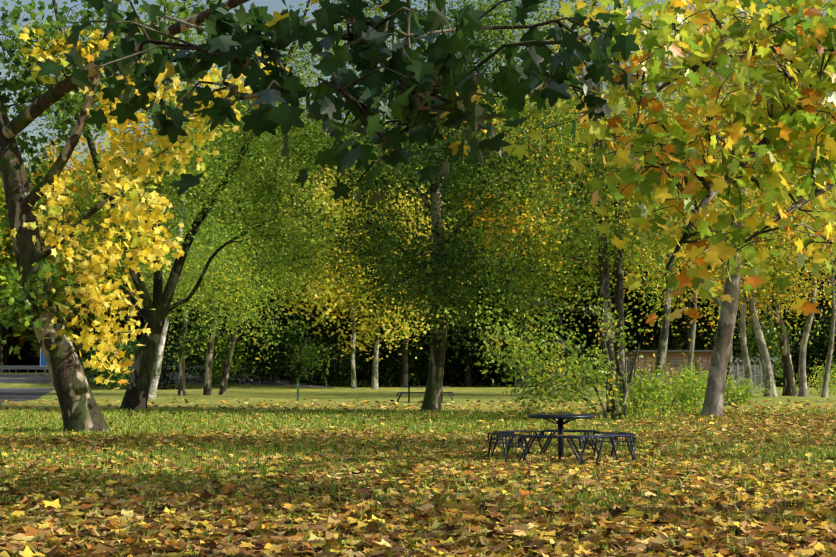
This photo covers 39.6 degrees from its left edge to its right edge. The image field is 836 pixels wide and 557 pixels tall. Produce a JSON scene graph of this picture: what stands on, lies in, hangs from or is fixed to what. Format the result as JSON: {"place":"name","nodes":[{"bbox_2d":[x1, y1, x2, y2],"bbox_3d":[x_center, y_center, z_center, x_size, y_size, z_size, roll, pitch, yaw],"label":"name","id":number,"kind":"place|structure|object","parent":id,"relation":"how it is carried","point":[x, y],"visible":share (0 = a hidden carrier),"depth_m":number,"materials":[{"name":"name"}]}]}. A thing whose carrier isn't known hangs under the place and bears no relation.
{"place":"outdoors","nodes":[
{"label":"outdoors","id":0,"kind":"place"},
{"bbox_2d":[0,374,332,402],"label":"road","id":1,"kind":"structure","parent":0,"point":[16,394],"depth_m":109.22,"materials":[{"name":"grey asphalt"}]},
{"bbox_2d":[0,0,834,340],"label":"sky","id":2,"kind":"structure","parent":0,"point":[273,5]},
{"bbox_2d":[0,406,835,556],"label":"ground grass","id":3,"kind":"structure","parent":0,"point":[447,415],"depth_m":18.36,"materials":[{"name":"green plant"}]},
{"bbox_2d":[0,373,835,556],"bbox_3d":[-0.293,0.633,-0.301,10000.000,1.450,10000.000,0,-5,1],"label":"ground","id":4,"kind":"structure","parent":0,"point":[255,394],"depth_m":66.12,"materials":[{"name":"green plant"}]},
{"bbox_2d":[3,210,43,372],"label":"forest tree","id":5,"kind":"object","parent":4,"relation":"on","point":[6,356],"depth_m":154.76,"materials":[{"name":"green plant"}]},
{"bbox_2d":[0,136,65,372],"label":"forest tree","id":6,"kind":"object","parent":4,"relation":"on","point":[5,255],"visible":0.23,"depth_m":136.89,"materials":[{"name":"green plant"}]},
{"bbox_2d":[0,209,86,356],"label":"forest tree","id":7,"kind":"object","parent":4,"relation":"on","point":[31,334],"visible":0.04,"depth_m":165.75,"materials":[{"name":"green plant"}]},
{"bbox_2d":[0,131,116,310],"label":"forest tree","id":8,"kind":"object","parent":4,"relation":"on","point":[65,174],"visible":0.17,"depth_m":139.11,"materials":[{"name":"green plant"}]},
{"bbox_2d":[49,150,132,322],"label":"forest tree","id":9,"kind":"object","parent":4,"relation":"on","point":[99,219],"visible":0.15,"depth_m":137.29,"materials":[{"name":"green plant"}]},
{"bbox_2d":[60,139,123,355],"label":"forest tree","id":10,"kind":"object","parent":4,"relation":"on","point":[76,299],"depth_m":155.37,"materials":[{"name":"green plant"}]},
{"bbox_2d":[62,173,136,361],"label":"forest tree","id":11,"kind":"object","parent":4,"relation":"on","point":[85,322],"depth_m":167.77,"materials":[{"name":"green plant"}]},
{"bbox_2d":[75,332,133,386],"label":"shrub","id":12,"kind":"object","parent":4,"relation":"on","point":[94,375],"visible":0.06,"depth_m":103.40,"materials":[{"name":"green plant"}]},
{"bbox_2d":[74,142,165,348],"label":"forest tree","id":13,"kind":"object","parent":4,"relation":"on","point":[126,285],"visible":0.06,"depth_m":137.57,"materials":[{"name":"green plant"}]},
{"bbox_2d":[80,334,166,389],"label":"shrub","id":14,"kind":"object","parent":4,"relation":"on","point":[125,376],"visible":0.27,"depth_m":96.62,"materials":[{"name":"green plant"}]},
{"bbox_2d":[0,0,301,432],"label":"maple tree","id":15,"kind":"object","parent":4,"relation":"on","point":[36,293],"visible":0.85,"depth_m":25.85,"materials":[{"name":"yellow plant"}]},
{"bbox_2d":[0,367,310,383],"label":"curb","id":16,"kind":"structure","parent":4,"relation":"on","point":[28,368],"depth_m":117.80,"materials":[{"name":"concrete"}]},
{"bbox_2d":[120,314,218,389],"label":"shrub","id":17,"kind":"object","parent":4,"relation":"on","point":[172,351],"visible":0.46,"depth_m":99.18,"materials":[{"name":"green plant"}]},
{"bbox_2d":[142,161,207,372],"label":"forest tree","id":18,"kind":"object","parent":4,"relation":"on","point":[163,269],"depth_m":140.36,"materials":[{"name":"green plant"}]},
{"bbox_2d":[95,156,268,398],"bbox_3d":[-12.779,-0.323,63.518,9.470,14.210,11.094,0,-5,1],"label":"tree","id":19,"kind":"object","parent":4,"relation":"on","point":[156,370],"visible":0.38,"depth_m":62.16,"materials":[{"name":"green plant"}]},
{"bbox_2d":[165,285,208,348],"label":"forest tree","id":20,"kind":"object","parent":4,"relation":"on","point":[179,328],"visible":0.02,"depth_m":169.18,"materials":[{"name":"green plant"}]},
{"bbox_2d":[102,104,306,395],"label":"tree","id":21,"kind":"object","parent":4,"relation":"on","point":[181,383],"visible":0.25,"depth_m":71.20,"materials":[{"name":"green plant"}]},
{"bbox_2d":[169,317,264,387],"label":"shrub","id":22,"kind":"object","parent":4,"relation":"on","point":[221,360],"visible":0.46,"depth_m":101.80,"materials":[{"name":"green plant"}]},
{"bbox_2d":[1,0,436,410],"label":"tree","id":23,"kind":"object","parent":4,"relation":"on","point":[136,393],"visible":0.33,"depth_m":42.57,"materials":[{"name":"green plant"}]},
{"bbox_2d":[99,109,341,394],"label":"tree","id":24,"kind":"object","parent":4,"relation":"on","point":[209,347],"visible":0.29,"depth_m":73.14,"materials":[{"name":"green plant"}]},
{"bbox_2d":[143,101,306,374],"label":"tree","id":25,"kind":"object","parent":4,"relation":"on","point":[166,223],"depth_m":113.98,"materials":[{"name":"green plant"}]},
{"bbox_2d":[194,297,282,364],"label":"forest tree","id":26,"kind":"object","parent":4,"relation":"on","point":[224,319],"visible":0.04,"depth_m":166.40,"materials":[{"name":"green plant"}]},
{"bbox_2d":[215,317,304,384],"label":"shrub","id":27,"kind":"object","parent":4,"relation":"on","point":[278,356],"visible":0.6,"depth_m":105.24,"materials":[{"name":"green plant"}]},
{"bbox_2d":[175,108,356,394],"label":"tree","id":28,"kind":"object","parent":4,"relation":"on","point":[224,379],"visible":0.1,"depth_m":74.72,"materials":[{"name":"green plant"}]},
{"bbox_2d":[240,248,311,308],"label":"forest tree","id":29,"kind":"object","parent":4,"relation":"on","point":[288,293],"visible":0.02,"depth_m":120.54,"materials":[{"name":"green plant"}]},
{"bbox_2d":[242,337,310,381],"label":"shrub","id":30,"kind":"object","parent":4,"relation":"on","point":[281,373],"visible":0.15,"depth_m":117.92,"materials":[{"name":"green plant"}]},
{"bbox_2d":[184,77,379,381],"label":"tree canopy","id":31,"kind":"object","parent":4,"relation":"on","point":[277,378],"visible":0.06,"depth_m":111.26,"materials":[{"name":"green plant"}]},
{"bbox_2d":[270,298,318,339],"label":"forest tree","id":32,"kind":"object","parent":4,"relation":"on","point":[307,321],"depth_m":164.69,"materials":[{"name":"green plant"}]},
{"bbox_2d":[250,312,347,386],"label":"shrub","id":33,"kind":"object","parent":4,"relation":"on","point":[308,353],"visible":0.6,"depth_m":109.22,"materials":[{"name":"green plant"}]},
{"bbox_2d":[271,266,330,334],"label":"forest tree","id":34,"kind":"object","parent":4,"relation":"on","point":[292,317],"visible":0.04,"depth_m":153.41,"materials":[{"name":"green plant"}]},
{"bbox_2d":[268,129,349,333],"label":"forest tree","id":35,"kind":"object","parent":4,"relation":"on","point":[305,313],"depth_m":120.98,"materials":[{"name":"green plant"}]},
{"bbox_2d":[281,308,362,384],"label":"shrub","id":36,"kind":"object","parent":4,"relation":"on","point":[309,377],"visible":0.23,"depth_m":118.32,"materials":[{"name":"green plant"}]},
{"bbox_2d":[295,311,365,385],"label":"shrub","id":37,"kind":"object","parent":4,"relation":"on","point":[334,368],"visible":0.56,"depth_m":113.32,"materials":[{"name":"green plant"}]},
{"bbox_2d":[300,340,371,386],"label":"shrub","id":38,"kind":"object","parent":4,"relation":"on","point":[340,384],"visible":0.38,"depth_m":115.81,"materials":[{"name":"green plant"}]},
{"bbox_2d":[34,0,639,209],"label":"maple tree","id":39,"kind":"object","parent":4,"relation":"on","point":[412,79],"visible":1,"depth_m":6.32,"materials":[{"name":"green plant"}]},
{"bbox_2d":[308,167,369,351],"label":"forest tree","id":40,"kind":"object","parent":4,"relation":"on","point":[345,316],"visible":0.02,"depth_m":137.71,"materials":[{"name":"green plant"}]},
{"bbox_2d":[266,144,430,388],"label":"birch tree","id":41,"kind":"object","parent":4,"relation":"on","point":[319,291],"visible":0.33,"depth_m":98.31,"materials":[{"name":"green plant"}]},
{"bbox_2d":[306,304,398,380],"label":"forest tree","id":42,"kind":"object","parent":4,"relation":"on","point":[348,327],"visible":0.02,"depth_m":153.97,"materials":[{"name":"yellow plant"}]},
{"bbox_2d":[355,327,425,386],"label":"shrub","id":43,"kind":"object","parent":4,"relation":"on","point":[389,364],"visible":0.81,"depth_m":115.67,"materials":[{"name":"green plant"}]},
{"bbox_2d":[301,167,481,388],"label":"birch tree","id":44,"kind":"object","parent":4,"relation":"on","point":[364,326],"visible":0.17,"depth_m":101.12,"materials":[{"name":"yellow plant"}]},
{"bbox_2d":[366,303,452,382],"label":"forest tree","id":45,"kind":"object","parent":4,"relation":"on","point":[411,337],"visible":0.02,"depth_m":152.75,"materials":[{"name":"yellow plant"}]},
{"bbox_2d":[329,64,493,386],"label":"tree canopy","id":46,"kind":"object","parent":4,"relation":"on","point":[404,370],"visible":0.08,"depth_m":112.60,"materials":[{"name":"green plant"}]},
{"bbox_2d":[0,161,833,382],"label":"background trees","id":47,"kind":"object","parent":4,"relation":"on","point":[28,359],"visible":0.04,"depth_m":166.94,"materials":[{"name":"green plant"}]},
{"bbox_2d":[0,399,835,556],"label":"grass","id":48,"kind":"structure","parent":4,"relation":"on","point":[275,546],"depth_m":11.89,"materials":[{"name":"plant"}]},
{"bbox_2d":[397,386,453,402],"bbox_3d":[0.350,5.524,55.418,2.686,0.760,1.776,0,-5,1],"label":"long picnic table","id":49,"kind":"object","parent":4,"relation":"on","point":[408,392],"visible":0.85,"depth_m":55.36,"materials":[{"name":"black paint"}]},
{"bbox_2d":[394,336,459,386],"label":"shrub","id":50,"kind":"object","parent":4,"relation":"on","point":[419,369],"visible":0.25,"depth_m":118.02,"materials":[{"name":"green plant"}]},
{"bbox_2d":[395,337,462,385],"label":"shrub","id":51,"kind":"object","parent":4,"relation":"on","point":[427,369],"visible":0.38,"depth_m":117.74,"materials":[{"name":"green plant"}]},
{"bbox_2d":[296,0,612,411],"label":"tree","id":52,"kind":"object","parent":4,"relation":"on","point":[436,280],"visible":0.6,"depth_m":40.49,"materials":[{"name":"green plant"}]},
{"bbox_2d":[421,208,492,385],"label":"forest tree","id":53,"kind":"object","parent":4,"relation":"on","point":[459,379],"visible":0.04,"depth_m":123.61,"materials":[{"name":"green plant"}]},
{"bbox_2d":[419,286,500,382],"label":"forest tree","id":54,"kind":"object","parent":4,"relation":"on","point":[454,343],"depth_m":155.01,"materials":[{"name":"green plant"}]},
{"bbox_2d":[382,52,543,386],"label":"tree canopy","id":55,"kind":"object","parent":4,"relation":"on","point":[467,382],"depth_m":116.83,"materials":[{"name":"green plant"}]},
{"bbox_2d":[442,292,512,386],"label":"shrub","id":56,"kind":"object","parent":4,"relation":"on","point":[475,373],"visible":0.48,"depth_m":117.49,"materials":[{"name":"green plant"}]},
{"bbox_2d":[451,169,572,385],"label":"forest tree","id":57,"kind":"object","parent":4,"relation":"on","point":[507,317],"visible":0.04,"depth_m":121.98,"materials":[{"name":"green plant"}]},
{"bbox_2d":[471,317,560,386],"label":"shrub","id":58,"kind":"object","parent":4,"relation":"on","point":[502,347],"visible":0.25,"depth_m":116.80,"materials":[{"name":"green plant"}]},
{"bbox_2d":[485,328,561,386],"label":"shrub","id":59,"kind":"object","parent":4,"relation":"on","point":[540,351],"visible":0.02,"depth_m":117.49,"materials":[{"name":"green plant"}]},
{"bbox_2d":[478,272,568,383],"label":"forest tree","id":60,"kind":"object","parent":4,"relation":"on","point":[532,315],"depth_m":149.08,"materials":[{"name":"green plant"}]},
{"bbox_2d":[427,56,625,387],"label":"tree canopy","id":61,"kind":"object","parent":4,"relation":"on","point":[517,232],"visible":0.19,"depth_m":110.00,"materials":[{"name":"green plant"}]},
{"bbox_2d":[426,284,684,420],"bbox_3d":[3.864,2.219,33.264,7.171,4.094,4.494,-1,-5,18],"label":"bush","id":62,"kind":"object","parent":4,"relation":"on","point":[625,407],"visible":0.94,"depth_m":32.77,"materials":[{"name":"green plant"}]},
{"bbox_2d":[487,413,635,464],"bbox_3d":[2.204,2.469,17.911,2.254,0.751,2.256,0,-5,1],"label":"round picnic table","id":63,"kind":"object","parent":4,"relation":"on","point":[560,422],"visible":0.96,"depth_m":17.63,"materials":[{"name":"blue paint"}]},
{"bbox_2d":[493,410,618,435],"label":"fallen leaves","id":64,"kind":"object","parent":63,"relation":"on","point":[575,412],"visible":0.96,"depth_m":18.02,"materials":[{"name":"yellow plant"}]},
{"bbox_2d":[536,284,591,350],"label":"forest tree","id":65,"kind":"object","parent":4,"relation":"on","point":[569,321],"visible":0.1,"depth_m":149.30,"materials":[{"name":"green plant"}]},
{"bbox_2d":[526,103,606,341],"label":"forest tree","id":66,"kind":"object","parent":4,"relation":"on","point":[558,320],"depth_m":120.87,"materials":[{"name":"green plant"}]},
{"bbox_2d":[541,325,592,386],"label":"shrub","id":67,"kind":"object","parent":4,"relation":"on","point":[566,354],"visible":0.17,"depth_m":117.67,"materials":[{"name":"green plant"}]},
{"bbox_2d":[440,0,726,412],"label":"tree","id":68,"kind":"object","parent":4,"relation":"on","point":[602,244],"visible":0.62,"depth_m":37.64,"materials":[{"name":"green plant"}]},
{"bbox_2d":[549,88,628,344],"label":"forest tree","id":69,"kind":"object","parent":4,"relation":"on","point":[590,289],"depth_m":121.76,"materials":[{"name":"green plant"}]},
{"bbox_2d":[558,318,634,382],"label":"shrub","id":70,"kind":"object","parent":4,"relation":"on","point":[591,334],"visible":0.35,"depth_m":118.00,"materials":[{"name":"green plant"}]},
{"bbox_2d":[515,60,680,386],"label":"tree canopy","id":71,"kind":"object","parent":4,"relation":"on","point":[588,165],"visible":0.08,"depth_m":114.06,"materials":[{"name":"green plant"}]},
{"bbox_2d":[557,284,653,348],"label":"forest tree","id":72,"kind":"object","parent":4,"relation":"on","point":[590,316],"depth_m":149.72,"materials":[{"name":"green plant"}]},
{"bbox_2d":[585,252,648,336],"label":"forest tree","id":73,"kind":"object","parent":4,"relation":"on","point":[634,312],"depth_m":137.07,"materials":[{"name":"green plant"}]},
{"bbox_2d":[586,322,657,384],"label":"shrub","id":74,"kind":"object","parent":4,"relation":"on","point":[635,338],"visible":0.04,"depth_m":118.89,"materials":[{"name":"green plant"}]},
{"bbox_2d":[575,228,702,340],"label":"forest tree","id":75,"kind":"object","parent":4,"relation":"on","point":[635,302],"visible":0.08,"depth_m":124.40,"materials":[{"name":"green plant"}]},
{"bbox_2d":[597,327,685,369],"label":"shrub","id":76,"kind":"object","parent":4,"relation":"on","point":[644,346],"visible":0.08,"depth_m":116.72,"materials":[{"name":"green plant"}]},
{"bbox_2d":[605,360,682,416],"bbox_3d":[6.844,3.465,35.708,2.252,1.972,2.802,0,-5,1],"label":"shrub","id":77,"kind":"object","parent":4,"relation":"on","point":[642,388],"visible":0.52,"depth_m":35.35,"materials":[{"name":"green plant"}]},
{"bbox_2d":[515,357,777,392],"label":"compound fence","id":78,"kind":"object","parent":4,"relation":"on","point":[755,375],"visible":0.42,"depth_m":79.39,"materials":[{"name":"brick"},{"name":"metal"}]},
{"bbox_2d":[529,1,791,382],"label":"tree","id":79,"kind":"object","parent":4,"relation":"on","point":[663,342],"visible":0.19,"depth_m":61.42,"materials":[{"name":"green plant"}]},
{"bbox_2d":[624,211,707,349],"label":"forest tree","id":80,"kind":"object","parent":4,"relation":"on","point":[658,312],"visible":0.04,"depth_m":124.66,"materials":[{"name":"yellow plant"}]},
{"bbox_2d":[641,298,691,346],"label":"forest tree","id":81,"kind":"object","parent":4,"relation":"on","point":[671,329],"depth_m":137.90,"materials":[{"name":"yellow plant"}]},
{"bbox_2d":[631,292,703,349],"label":"forest tree","id":82,"kind":"object","parent":4,"relation":"on","point":[675,336],"visible":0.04,"depth_m":148.55,"materials":[{"name":"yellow plant"}]},
{"bbox_2d":[500,0,835,325],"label":"maple tree","id":83,"kind":"object","parent":4,"relation":"on","point":[793,131],"visible":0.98,"depth_m":11.28,"materials":[{"name":"yellow plant"}]},
{"bbox_2d":[624,350,712,390],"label":"service hut","id":84,"kind":"object","parent":4,"relation":"on","point":[677,356],"visible":0.4,"depth_m":85.15,"materials":[{"name":"brown"}]},
{"bbox_2d":[625,352,730,413],"bbox_3d":[8.634,3.638,39.523,3.421,2.260,2.888,-3,-6,35],"label":"shrub","id":85,"kind":"object","parent":4,"relation":"on","point":[689,399],"visible":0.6,"depth_m":38.94,"materials":[{"name":"green plant"}]},
{"bbox_2d":[610,80,759,349],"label":"tree canopy","id":86,"kind":"object","parent":4,"relation":"on","point":[688,324],"depth_m":112.95,"materials":[{"name":"green plant"}]},
{"bbox_2d":[664,360,733,408],"bbox_3d":[10.562,4.073,43.581,2.249,2.051,2.721,3,-6,-37],"label":"shrub","id":87,"kind":"object","parent":4,"relation":"on","point":[699,386],"visible":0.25,"depth_m":43.79,"materials":[{"name":"green plant"}]},
{"bbox_2d":[581,0,835,416],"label":"beech tree","id":88,"kind":"object","parent":4,"relation":"on","point":[714,397],"visible":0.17,"depth_m":35.72,"materials":[{"name":"green plant"}]},
{"bbox_2d":[673,288,746,368],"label":"forest tree","id":89,"kind":"object","parent":4,"relation":"on","point":[684,347],"visible":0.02,"depth_m":152.38,"materials":[{"name":"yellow plant"}]},
{"bbox_2d":[677,267,746,339],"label":"forest tree","id":90,"kind":"object","parent":4,"relation":"on","point":[708,315],"visible":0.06,"depth_m":139.09,"materials":[{"name":"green plant"}]},
{"bbox_2d":[669,309,760,387],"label":"shrub","id":91,"kind":"object","parent":4,"relation":"on","point":[711,339],"visible":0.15,"depth_m":116.49,"materials":[{"name":"green plant"}]},
{"bbox_2d":[611,65,833,375],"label":"tree","id":92,"kind":"object","parent":4,"relation":"on","point":[692,344],"visible":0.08,"depth_m":65.19,"materials":[{"name":"green plant"}]},
{"bbox_2d":[642,23,808,394],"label":"tree","id":93,"kind":"object","parent":4,"relation":"on","point":[729,368],"depth_m":75.04,"materials":[{"name":"green plant"}]},
{"bbox_2d":[680,230,811,354],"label":"forest tree","id":94,"kind":"object","parent":4,"relation":"on","point":[747,318],"visible":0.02,"depth_m":119.84,"materials":[{"name":"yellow plant"}]},
{"bbox_2d":[723,374,774,405],"bbox_3d":[13.711,4.852,50.159,2.896,1.571,2.870,3,-6,-35],"label":"shrub","id":95,"kind":"object","parent":4,"relation":"on","point":[740,392],"visible":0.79,"depth_m":49.67,"materials":[{"name":"green plant"}]},
{"bbox_2d":[664,71,835,396],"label":"tree","id":96,"kind":"object","parent":4,"relation":"on","point":[746,362],"visible":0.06,"depth_m":69.23,"materials":[{"name":"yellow plant"}]},
{"bbox_2d":[713,307,800,386],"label":"shrub","id":97,"kind":"object","parent":4,"relation":"on","point":[773,351],"visible":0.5,"depth_m":114.92,"materials":[{"name":"green plant"}]},
{"bbox_2d":[694,86,827,341],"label":"tree canopy","id":98,"kind":"object","parent":4,"relation":"on","point":[769,316],"depth_m":116.89,"materials":[{"name":"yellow plant"}]},
{"bbox_2d":[697,53,835,396],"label":"tree","id":99,"kind":"object","parent":4,"relation":"on","point":[768,375],"visible":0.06,"depth_m":69.05,"materials":[{"name":"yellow plant"}]},
{"bbox_2d":[717,34,835,395],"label":"tree","id":100,"kind":"object","parent":4,"relation":"on","point":[789,388],"visible":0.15,"depth_m":70.88,"materials":[{"name":"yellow plant"}]},
{"bbox_2d":[725,51,835,396],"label":"tree","id":101,"kind":"object","parent":4,"relation":"on","point":[803,390],"visible":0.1,"depth_m":68.95,"materials":[{"name":"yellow plant"}]},
{"bbox_2d":[754,0,835,396],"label":"tree","id":102,"kind":"object","parent":4,"relation":"on","point":[824,392],"visible":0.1,"depth_m":67.09,"materials":[{"name":"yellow plant"}]},
{"bbox_2d":[758,332,835,386],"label":"shrub","id":103,"kind":"object","parent":4,"relation":"on","point":[795,348],"visible":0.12,"depth_m":116.18,"materials":[{"name":"green plant"}]},
{"bbox_2d":[762,295,835,378],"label":"forest tree","id":104,"kind":"object","parent":4,"relation":"on","point":[791,322],"visible":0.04,"depth_m":151.24,"materials":[{"name":"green plant"}]},
{"bbox_2d":[778,250,821,384],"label":"tree","id":105,"kind":"object","parent":4,"relation":"on","point":[799,325],"visible":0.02,"depth_m":135.30,"materials":[{"name":"yellow plant"}]},
{"bbox_2d":[775,354,835,394],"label":"shrub","id":106,"kind":"object","parent":4,"relation":"on","point":[819,386],"visible":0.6,"depth_m":74.35,"materials":[{"name":"green plant"}]},
{"bbox_2d":[792,244,835,378],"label":"tree","id":107,"kind":"object","parent":4,"relation":"on","point":[823,308],"visible":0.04,"depth_m":121.00,"materials":[{"name":"yellow plant"}]},
{"bbox_2d":[793,317,835,386],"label":"shrub","id":108,"kind":"object","parent":4,"relation":"on","point":[819,339],"visible":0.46,"depth_m":115.82,"materials":[{"name":"green plant"}]},
{"bbox_2d":[808,358,835,392],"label":"shrub","id":109,"kind":"object","parent":4,"relation":"on","point":[834,380],"visible":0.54,"depth_m":83.47,"materials":[{"name":"green plant"}]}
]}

